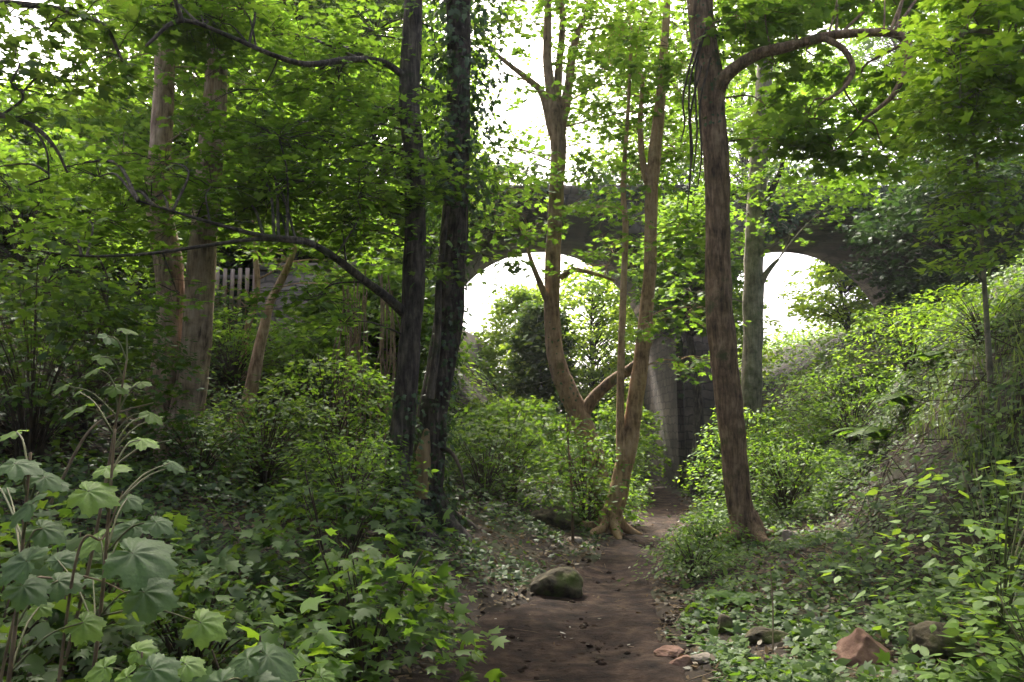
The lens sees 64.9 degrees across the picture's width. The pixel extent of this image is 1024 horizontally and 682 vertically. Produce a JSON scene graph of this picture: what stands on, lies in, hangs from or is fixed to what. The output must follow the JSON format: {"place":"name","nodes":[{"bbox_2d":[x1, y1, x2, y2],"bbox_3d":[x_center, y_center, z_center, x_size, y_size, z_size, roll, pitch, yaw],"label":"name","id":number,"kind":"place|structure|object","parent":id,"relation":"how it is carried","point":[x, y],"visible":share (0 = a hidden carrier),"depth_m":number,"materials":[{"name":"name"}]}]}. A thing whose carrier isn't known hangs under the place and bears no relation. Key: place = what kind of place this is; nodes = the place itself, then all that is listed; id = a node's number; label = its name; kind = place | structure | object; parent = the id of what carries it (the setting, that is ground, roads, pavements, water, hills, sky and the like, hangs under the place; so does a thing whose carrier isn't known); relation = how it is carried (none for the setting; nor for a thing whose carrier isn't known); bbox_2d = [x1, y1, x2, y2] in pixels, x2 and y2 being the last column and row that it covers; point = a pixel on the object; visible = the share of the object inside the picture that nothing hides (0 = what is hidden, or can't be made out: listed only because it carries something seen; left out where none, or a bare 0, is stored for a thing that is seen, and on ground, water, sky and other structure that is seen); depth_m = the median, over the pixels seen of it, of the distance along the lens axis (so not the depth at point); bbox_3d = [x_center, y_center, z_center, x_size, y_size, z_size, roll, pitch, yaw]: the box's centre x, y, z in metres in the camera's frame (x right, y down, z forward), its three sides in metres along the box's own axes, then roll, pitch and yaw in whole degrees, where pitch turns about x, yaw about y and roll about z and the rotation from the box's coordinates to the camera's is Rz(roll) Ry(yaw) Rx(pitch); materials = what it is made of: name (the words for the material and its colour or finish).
{"place":"outdoors","nodes":[
{"label":"outdoors","id":0,"kind":"place"},
{"bbox_2d":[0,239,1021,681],"bbox_3d":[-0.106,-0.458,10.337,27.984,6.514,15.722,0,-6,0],"label":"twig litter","id":1,"kind":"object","parent":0,"point":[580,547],"visible":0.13,"depth_m":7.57,"materials":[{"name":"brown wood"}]},
{"bbox_2d":[0,0,1022,410],"label":"sky","id":2,"kind":"structure","parent":0,"point":[525,113],"materials":[{"name":"white"}]},
{"bbox_2d":[0,232,1023,681],"bbox_3d":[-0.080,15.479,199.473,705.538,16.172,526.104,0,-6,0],"label":"ground","id":3,"kind":"structure","parent":0,"point":[510,588],"depth_m":8.51,"materials":[{"name":"green plant"}]},
{"bbox_2d":[0,430,106,681],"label":"broad leaved plant","id":4,"kind":"object","parent":3,"relation":"on","point":[32,588],"visible":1,"depth_m":2.13,"materials":[{"name":"green plant"}]},
{"bbox_2d":[2,645,120,681],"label":"ivy mound","id":5,"kind":"object","parent":3,"relation":"on","point":[21,678],"visible":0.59,"depth_m":2.65,"materials":[{"name":"green plant"}]},
{"bbox_2d":[0,119,152,277],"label":"shrub","id":6,"kind":"object","parent":3,"relation":"on","point":[20,258],"visible":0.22,"depth_m":11.54,"materials":[{"name":"green plant"}]},
{"bbox_2d":[0,503,159,681],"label":"shrub","id":7,"kind":"object","parent":3,"relation":"on","point":[133,625],"visible":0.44,"depth_m":2.96,"materials":[{"name":"green plant"}]},
{"bbox_2d":[0,74,172,197],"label":"woodland tree","id":8,"kind":"object","parent":3,"relation":"on","point":[107,126],"visible":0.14,"depth_m":17.29,"materials":[{"name":"green plant"}]},
{"bbox_2d":[57,491,122,681],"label":"dry stem","id":9,"kind":"object","parent":3,"relation":"on","point":[68,605],"visible":0.93,"depth_m":2.23,"materials":[{"name":"plant"}]},
{"bbox_2d":[0,0,182,235],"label":"woodland tree","id":10,"kind":"object","parent":3,"relation":"on","point":[50,13],"visible":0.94,"depth_m":7.35,"materials":[{"name":"green plant"}]},
{"bbox_2d":[0,258,201,465],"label":"shrub","id":11,"kind":"object","parent":3,"relation":"on","point":[30,414],"visible":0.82,"depth_m":7.28,"materials":[{"name":"green plant"}]},
{"bbox_2d":[0,277,215,428],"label":"shrub","id":12,"kind":"object","parent":3,"relation":"on","point":[135,369],"visible":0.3,"depth_m":8.51,"materials":[{"name":"green plant"}]},
{"bbox_2d":[2,204,221,352],"bbox_3d":[-5.335,-0.727,10.527,3.149,2.078,3.057,0,-6,0],"label":"shrub","id":13,"kind":"object","parent":3,"relation":"on","point":[130,280],"visible":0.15,"depth_m":10.36,"materials":[{"name":"green plant"}]},
{"bbox_2d":[53,328,171,681],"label":"broad leaved plant","id":14,"kind":"object","parent":3,"relation":"on","point":[123,388],"visible":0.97,"depth_m":2.90,"materials":[{"name":"green plant"}]},
{"bbox_2d":[0,147,239,283],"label":"woodland tree","id":15,"kind":"object","parent":3,"relation":"on","point":[219,256],"visible":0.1,"depth_m":13.28,"materials":[{"name":"green plant"}]},
{"bbox_2d":[0,66,261,265],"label":"woodland tree","id":16,"kind":"object","parent":3,"relation":"on","point":[138,109],"visible":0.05,"depth_m":18.90,"materials":[{"name":"green plant"}]},
{"bbox_2d":[46,429,227,667],"bbox_3d":[-1.174,0.992,2.426,0.388,1.446,0.888,4,-8,-34],"label":"broad leaved plant","id":17,"kind":"object","parent":3,"relation":"on","point":[145,566],"visible":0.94,"depth_m":2.26,"materials":[{"name":"green plant"}]},
{"bbox_2d":[0,489,282,681],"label":"shrub","id":18,"kind":"object","parent":3,"relation":"on","point":[193,582],"visible":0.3,"depth_m":3.62,"materials":[{"name":"green plant"}]},
{"bbox_2d":[83,639,206,681],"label":"broad leaved plant","id":19,"kind":"object","parent":3,"relation":"on","point":[167,669],"visible":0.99,"depth_m":1.88,"materials":[{"name":"green plant"}]},
{"bbox_2d":[26,0,324,473],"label":"woodland tree","id":20,"kind":"object","parent":3,"relation":"on","point":[201,264],"visible":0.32,"depth_m":9.41,"materials":[{"name":"green plant"}]},
{"bbox_2d":[44,534,324,681],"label":"shrub","id":21,"kind":"object","parent":3,"relation":"on","point":[192,649],"visible":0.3,"depth_m":3.78,"materials":[{"name":"green plant"}]},
{"bbox_2d":[53,0,346,237],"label":"woodland tree","id":22,"kind":"object","parent":3,"relation":"on","point":[176,103],"visible":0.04,"depth_m":18.84,"materials":[{"name":"green plant"}]},
{"bbox_2d":[122,403,281,508],"bbox_3d":[-3.203,1.139,8.188,1.557,1.036,2.115,6,-8,-42],"label":"shrub","id":23,"kind":"object","parent":3,"relation":"on","point":[196,452],"visible":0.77,"depth_m":8.17,"materials":[{"name":"green plant"}]},
{"bbox_2d":[214,268,256,310],"bbox_3d":[-6.445,-0.951,17.444,2.022,1.284,0.163,0,-6,0],"label":"picket fence","id":24,"kind":"object","parent":3,"relation":"on","point":[232,276],"visible":0.17,"depth_m":17.40,"materials":[{"name":"grey wood"}]},
{"bbox_2d":[0,0,508,550],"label":"woodland tree","id":25,"kind":"object","parent":3,"relation":"on","point":[198,20],"visible":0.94,"depth_m":8.80,"materials":[{"name":"green plant"}]},
{"bbox_2d":[209,304,314,392],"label":"shrub","id":26,"kind":"object","parent":3,"relation":"on","point":[233,370],"visible":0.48,"depth_m":12.54,"materials":[{"name":"green plant"}]},
{"bbox_2d":[161,384,371,494],"bbox_3d":[-2.757,1.132,9.094,2.380,1.308,2.297,0,-6,0],"label":"shrub","id":27,"kind":"object","parent":3,"relation":"on","point":[265,475],"visible":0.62,"depth_m":9.00,"materials":[{"name":"green plant"}]},
{"bbox_2d":[178,594,360,681],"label":"maple seedling","id":28,"kind":"object","parent":3,"relation":"on","point":[324,639],"visible":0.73,"depth_m":3.24,"materials":[{"name":"green plant"}]},
{"bbox_2d":[206,641,335,681],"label":"broad leaved plant","id":29,"kind":"object","parent":3,"relation":"on","point":[275,663],"visible":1,"depth_m":2.18,"materials":[{"name":"green plant"}]},
{"bbox_2d":[213,203,344,449],"bbox_3d":[-3.074,-0.062,10.676,2.136,3.475,1.441,0,-6,0],"label":"leaning sapling","id":30,"kind":"object","parent":3,"relation":"on","point":[256,362],"visible":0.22,"depth_m":10.52,"materials":[{"name":"brown plant"}]},
{"bbox_2d":[173,0,427,264],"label":"woodland tree","id":31,"kind":"object","parent":3,"relation":"on","point":[301,17],"visible":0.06,"depth_m":19.17,"materials":[{"name":"green plant"}]},
{"bbox_2d":[213,207,398,380],"bbox_3d":[-3.690,-0.785,13.596,3.703,3.347,1.960,0,-6,0],"label":"leaning sapling","id":32,"kind":"object","parent":3,"relation":"on","point":[257,277],"visible":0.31,"depth_m":13.55,"materials":[{"name":"green plant"}]},
{"bbox_2d":[232,309,385,402],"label":"shrub","id":33,"kind":"object","parent":3,"relation":"on","point":[312,350],"visible":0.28,"depth_m":13.71,"materials":[{"name":"green plant"}]},
{"bbox_2d":[225,349,395,484],"bbox_3d":[-2.310,1.014,10.449,2.610,1.811,2.389,-6,-9,42],"label":"shrub","id":34,"kind":"object","parent":3,"relation":"on","point":[287,381],"visible":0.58,"depth_m":10.32,"materials":[{"name":"green plant"}]},
{"bbox_2d":[256,262,388,402],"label":"garden wall","id":35,"kind":"structure","parent":3,"relation":"on","point":[268,280],"depth_m":17.03,"materials":[{"name":"stone"}]},
{"bbox_2d":[0,227,648,681],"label":"ground cover","id":36,"kind":"object","parent":3,"relation":"on","point":[122,483],"visible":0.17,"depth_m":7.60,"materials":[{"name":"green plant"}]},
{"bbox_2d":[191,471,457,646],"bbox_3d":[-1.184,1.453,5.503,1.700,1.156,1.563,0,-6,0],"label":"shrub","id":37,"kind":"object","parent":3,"relation":"on","point":[340,521],"visible":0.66,"depth_m":5.43,"materials":[{"name":"green plant"}]},
{"bbox_2d":[264,354,390,450],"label":"shrub","id":38,"kind":"object","parent":3,"relation":"on","point":[320,387],"visible":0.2,"depth_m":13.05,"materials":[{"name":"green plant"}]},
{"bbox_2d":[255,432,438,540],"bbox_3d":[-1.715,1.471,8.212,1.989,1.078,1.822,0,-6,0],"label":"shrub","id":39,"kind":"object","parent":3,"relation":"on","point":[391,472],"visible":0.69,"depth_m":8.16,"materials":[{"name":"green plant"}]},
{"bbox_2d":[331,269,399,475],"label":"hanging vines","id":40,"kind":"object","parent":3,"relation":"on","point":[356,338],"visible":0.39,"depth_m":11.76,"materials":[{"name":"green plant"}]},
{"bbox_2d":[244,0,487,287],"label":"woodland tree","id":41,"kind":"object","parent":3,"relation":"on","point":[432,23],"visible":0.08,"depth_m":19.30,"materials":[{"name":"green plant"}]},
{"bbox_2d":[226,527,509,681],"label":"maple seedling","id":42,"kind":"object","parent":3,"relation":"on","point":[361,657],"visible":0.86,"depth_m":4.35,"materials":[{"name":"green plant"}]},
{"bbox_2d":[268,250,482,428],"bbox_3d":[-2.652,0.119,16.170,4.194,3.743,4.372,0,-6,0],"label":"woodland tree","id":43,"kind":"object","parent":3,"relation":"on","point":[374,299],"visible":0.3,"depth_m":15.49,"materials":[{"name":"green plant"}]},
{"bbox_2d":[378,37,526,174],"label":"woodland tree","id":44,"kind":"object","parent":3,"relation":"on","point":[492,94],"visible":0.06,"depth_m":42.69,"materials":[{"name":"green plant"}]},
{"bbox_2d":[360,0,559,548],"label":"woodland tree","id":45,"kind":"object","parent":3,"relation":"on","point":[450,286],"visible":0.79,"depth_m":9.72,"materials":[{"name":"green plant"}]},
{"bbox_2d":[443,421,567,503],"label":"shrub","id":46,"kind":"object","parent":3,"relation":"on","point":[485,443],"visible":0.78,"depth_m":12.17,"materials":[{"name":"green plant"}]},
{"bbox_2d":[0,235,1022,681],"bbox_3d":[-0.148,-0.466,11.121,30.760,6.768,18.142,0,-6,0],"label":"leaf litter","id":47,"kind":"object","parent":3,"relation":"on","point":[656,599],"visible":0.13,"depth_m":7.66,"materials":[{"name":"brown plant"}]},
{"bbox_2d":[456,394,573,445],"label":"shrub","id":48,"kind":"object","parent":3,"relation":"on","point":[515,409],"visible":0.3,"depth_m":23.20,"materials":[{"name":"green plant"}]},
{"bbox_2d":[443,397,588,503],"bbox_3d":[-0.167,1.855,13.511,2.811,1.803,2.510,3,-7,-22],"label":"shrub","id":49,"kind":"object","parent":3,"relation":"on","point":[495,409],"visible":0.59,"depth_m":13.29,"materials":[{"name":"green plant"}]},
{"bbox_2d":[471,281,581,407],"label":"woodland tree","id":50,"kind":"object","parent":3,"relation":"on","point":[517,296],"visible":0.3,"depth_m":35.15,"materials":[{"name":"green plant"}]},
{"bbox_2d":[492,300,586,447],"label":"woodland tree","id":51,"kind":"object","parent":3,"relation":"on","point":[521,343],"visible":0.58,"depth_m":29.66,"materials":[{"name":"green plant"}]},
{"bbox_2d":[529,567,582,597],"bbox_3d":[0.440,2.436,7.947,0.517,0.406,0.392,-1,-6,11],"label":"boulder","id":52,"kind":"object","parent":3,"relation":"on","point":[562,582],"visible":0.83,"depth_m":7.83,"materials":[{"name":"grey stone"}]},
{"bbox_2d":[530,506,582,529],"bbox_3d":[0.633,2.659,11.957,0.832,0.427,0.424,0,-6,0],"label":"boulder","id":53,"kind":"object","parent":3,"relation":"on","point":[549,516],"visible":0.56,"depth_m":11.81,"materials":[{"name":"grey stone"}]},
{"bbox_2d":[393,0,744,520],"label":"woodland tree","id":54,"kind":"object","parent":3,"relation":"on","point":[554,105],"visible":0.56,"depth_m":14.24,"materials":[{"name":"green plant"}]},
{"bbox_2d":[497,261,643,441],"bbox_3d":[2.962,0.996,31.162,7.228,8.723,7.568,0,-6,0],"label":"woodland tree","id":55,"kind":"object","parent":3,"relation":"on","point":[595,299],"visible":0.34,"depth_m":30.04,"materials":[{"name":"green plant"}]},
{"bbox_2d":[184,245,957,492],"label":"undergrowth","id":56,"kind":"object","parent":3,"relation":"on","point":[777,343],"visible":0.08,"depth_m":28.22,"materials":[{"name":"green plant"}]},
{"bbox_2d":[503,409,640,543],"bbox_3d":[0.744,1.956,10.873,1.590,2.059,1.402,4,-7,-30],"label":"sapling","id":57,"kind":"object","parent":3,"relation":"on","point":[572,491],"visible":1,"depth_m":10.83,"materials":[{"name":"green plant"}]},
{"bbox_2d":[518,432,654,532],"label":"shrub","id":58,"kind":"object","parent":3,"relation":"on","point":[595,476],"visible":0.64,"depth_m":12.58,"materials":[{"name":"green plant"}]},
{"bbox_2d":[185,185,1020,488],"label":"stone bridge","id":59,"kind":"structure","parent":3,"relation":"on","point":[663,389],"depth_m":23.56,"materials":[{"name":"grey stone"}]},
{"bbox_2d":[184,160,1023,398],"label":"climbing ivy","id":60,"kind":"object","parent":59,"relation":"attached to","point":[794,220],"visible":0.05,"depth_m":22.39,"materials":[{"name":"green plant"}]},
{"bbox_2d":[581,472,647,526],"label":"shrub","id":61,"kind":"object","parent":3,"relation":"on","point":[633,518],"visible":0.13,"depth_m":13.41,"materials":[{"name":"green plant"}]},
{"bbox_2d":[572,414,661,488],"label":"shrub","id":62,"kind":"object","parent":3,"relation":"on","point":[643,448],"visible":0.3,"depth_m":18.24,"materials":[{"name":"green plant"}]},
{"bbox_2d":[564,400,671,477],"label":"shrub","id":63,"kind":"object","parent":3,"relation":"on","point":[608,413],"visible":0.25,"depth_m":23.69,"materials":[{"name":"green plant"}]},
{"bbox_2d":[536,0,742,184],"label":"woodland tree","id":64,"kind":"object","parent":3,"relation":"on","point":[575,137],"visible":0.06,"depth_m":41.04,"materials":[{"name":"green plant"}]},
{"bbox_2d":[539,0,751,538],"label":"woodland tree","id":65,"kind":"object","parent":3,"relation":"on","point":[628,431],"visible":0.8,"depth_m":12.74,"materials":[{"name":"green plant"}]},
{"bbox_2d":[574,281,741,423],"bbox_3d":[5.859,0.722,34.279,6.744,9.286,7.164,3,-7,-24],"label":"woodland tree","id":66,"kind":"object","parent":3,"relation":"on","point":[627,323],"visible":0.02,"depth_m":33.80,"materials":[{"name":"green plant"}]},
{"bbox_2d":[607,188,769,496],"bbox_3d":[4.364,0.103,19.543,3.882,7.855,4.435,0,-6,0],"label":"woodland tree","id":67,"kind":"object","parent":3,"relation":"on","point":[669,273],"visible":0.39,"depth_m":19.51,"materials":[{"name":"green plant"}]},
{"bbox_2d":[617,516,759,585],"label":"shrub","id":68,"kind":"object","parent":3,"relation":"on","point":[697,571],"visible":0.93,"depth_m":8.27,"materials":[{"name":"green plant"}]},
{"bbox_2d":[645,501,760,561],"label":"shrub","id":69,"kind":"object","parent":3,"relation":"on","point":[706,532],"visible":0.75,"depth_m":10.03,"materials":[{"name":"green plant"}]},
{"bbox_2d":[704,590,763,604],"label":"fern","id":70,"kind":"object","parent":3,"relation":"on","point":[728,594],"visible":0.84,"depth_m":6.88,"materials":[{"name":"green plant"}]},
{"bbox_2d":[672,404,806,515],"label":"shrub","id":71,"kind":"object","parent":3,"relation":"on","point":[779,438],"visible":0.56,"depth_m":14.71,"materials":[{"name":"green plant"}]},
{"bbox_2d":[633,27,871,185],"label":"woodland tree","id":72,"kind":"object","parent":3,"relation":"on","point":[744,161],"visible":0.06,"depth_m":42.05,"materials":[{"name":"green plant"}]},
{"bbox_2d":[732,284,783,381],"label":"woodland tree","id":73,"kind":"object","parent":3,"relation":"on","point":[739,335],"visible":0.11,"depth_m":32.41,"materials":[{"name":"green plant"}]},
{"bbox_2d":[745,626,789,643],"bbox_3d":[1.844,2.124,5.800,0.349,0.129,0.186,1,-6,-9],"label":"rock","id":74,"kind":"object","parent":3,"relation":"on","point":[756,634],"visible":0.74,"depth_m":5.75,"materials":[{"name":"grey stone"}]},
{"bbox_2d":[640,39,903,499],"bbox_3d":[5.474,-2.425,16.361,6.000,11.697,3.935,2,-7,-19],"label":"woodland tree","id":75,"kind":"object","parent":3,"relation":"on","point":[758,190],"visible":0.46,"depth_m":15.96,"materials":[{"name":"green plant"}]},
{"bbox_2d":[712,403,834,479],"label":"shrub","id":76,"kind":"object","parent":3,"relation":"on","point":[763,422],"visible":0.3,"depth_m":19.23,"materials":[{"name":"green plant"}]},
{"bbox_2d":[694,435,853,525],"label":"shrub","id":77,"kind":"object","parent":3,"relation":"on","point":[785,493],"visible":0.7,"depth_m":12.29,"materials":[{"name":"green plant"}]},
{"bbox_2d":[596,0,987,548],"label":"woodland tree","id":78,"kind":"object","parent":3,"relation":"on","point":[753,24],"visible":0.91,"depth_m":11.05,"materials":[{"name":"brown plant"}]},
{"bbox_2d":[631,248,1023,681],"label":"ground cover","id":79,"kind":"object","parent":3,"relation":"on","point":[841,663],"visible":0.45,"depth_m":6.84,"materials":[{"name":"green plant"}]},
{"bbox_2d":[777,257,879,342],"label":"woodland tree","id":80,"kind":"object","parent":3,"relation":"on","point":[842,313],"visible":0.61,"depth_m":31.05,"materials":[{"name":"green plant"}]},
{"bbox_2d":[765,359,910,449],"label":"shrub","id":81,"kind":"object","parent":3,"relation":"on","point":[846,421],"visible":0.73,"depth_m":14.68,"materials":[{"name":"green plant"}]},
{"bbox_2d":[785,347,898,425],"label":"shrub","id":82,"kind":"object","parent":3,"relation":"on","point":[841,372],"visible":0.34,"depth_m":21.01,"materials":[{"name":"green plant"}]},
{"bbox_2d":[827,426,893,439],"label":"fern","id":83,"kind":"object","parent":3,"relation":"on","point":[875,433],"visible":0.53,"depth_m":12.03,"materials":[{"name":"green plant"}]},
{"bbox_2d":[831,627,893,666],"bbox_3d":[2.239,1.994,5.113,0.395,0.316,0.286,0,-6,0],"label":"rock","id":84,"kind":"object","parent":3,"relation":"on","point":[858,645],"visible":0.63,"depth_m":5.07,"materials":[{"name":"red stone"}]},
{"bbox_2d":[855,393,930,409],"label":"fern","id":85,"kind":"object","parent":3,"relation":"on","point":[896,398],"visible":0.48,"depth_m":11.86,"materials":[{"name":"green plant"}]},
{"bbox_2d":[825,293,969,378],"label":"shrub","id":86,"kind":"object","parent":3,"relation":"on","point":[904,366],"visible":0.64,"depth_m":14.51,"materials":[{"name":"green plant"}]},
{"bbox_2d":[794,0,1020,184],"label":"woodland tree","id":87,"kind":"object","parent":3,"relation":"on","point":[860,56],"visible":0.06,"depth_m":39.41,"materials":[{"name":"green plant"}]},
{"bbox_2d":[820,456,1023,662],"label":"young shrub","id":88,"kind":"object","parent":3,"relation":"on","point":[1009,586],"visible":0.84,"depth_m":5.05,"materials":[{"name":"green plant"}]},
{"bbox_2d":[823,133,1023,322],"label":"woodland tree","id":89,"kind":"object","parent":3,"relation":"on","point":[899,226],"visible":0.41,"depth_m":19.75,"materials":[{"name":"green plant"}]},
{"bbox_2d":[824,307,1023,544],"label":"dry tangle","id":90,"kind":"object","parent":3,"relation":"on","point":[965,396],"visible":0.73,"depth_m":9.31,"materials":[{"name":"brown plant"}]},
{"bbox_2d":[867,257,991,356],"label":"shrub","id":91,"kind":"object","parent":3,"relation":"on","point":[904,286],"visible":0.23,"depth_m":19.57,"materials":[{"name":"green plant"}]},
{"bbox_2d":[854,0,1023,163],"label":"woodland tree","id":92,"kind":"object","parent":3,"relation":"on","point":[990,54],"visible":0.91,"depth_m":8.42,"materials":[{"name":"green plant"}]},
{"bbox_2d":[908,621,973,661],"bbox_3d":[2.671,1.893,5.027,0.370,0.290,0.321,0,-6,0],"label":"rock","id":93,"kind":"object","parent":3,"relation":"on","point":[921,634],"visible":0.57,"depth_m":4.93,"materials":[{"name":"grey stone"}]},
{"bbox_2d":[873,265,1023,356],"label":"shrub","id":94,"kind":"object","parent":3,"relation":"on","point":[972,316],"visible":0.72,"depth_m":10.46,"materials":[{"name":"green plant"}]},
{"bbox_2d":[874,46,1023,405],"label":"sapling","id":95,"kind":"object","parent":3,"relation":"on","point":[982,215],"visible":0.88,"depth_m":8.47,"materials":[{"name":"green plant"}]},
{"bbox_2d":[874,261,1023,528],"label":"grass","id":96,"kind":"structure","parent":3,"relation":"on","point":[979,411],"depth_m":8.88,"materials":[{"name":"green plant"}]},
{"bbox_2d":[900,561,1023,681],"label":"young shrub","id":97,"kind":"object","parent":3,"relation":"on","point":[998,668],"visible":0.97,"depth_m":4.17,"materials":[{"name":"green plant"}]},
{"bbox_2d":[407,474,688,681],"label":"path","id":98,"kind":"structure","parent":0,"point":[615,627],"depth_m":6.52,"materials":[{"name":"brown soil"}]},
{"bbox_2d":[379,507,721,681],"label":"dirt clods","id":99,"kind":"object","parent":98,"relation":"on","point":[601,661],"visible":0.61,"depth_m":6.38,"materials":[{"name":"brown soil"}]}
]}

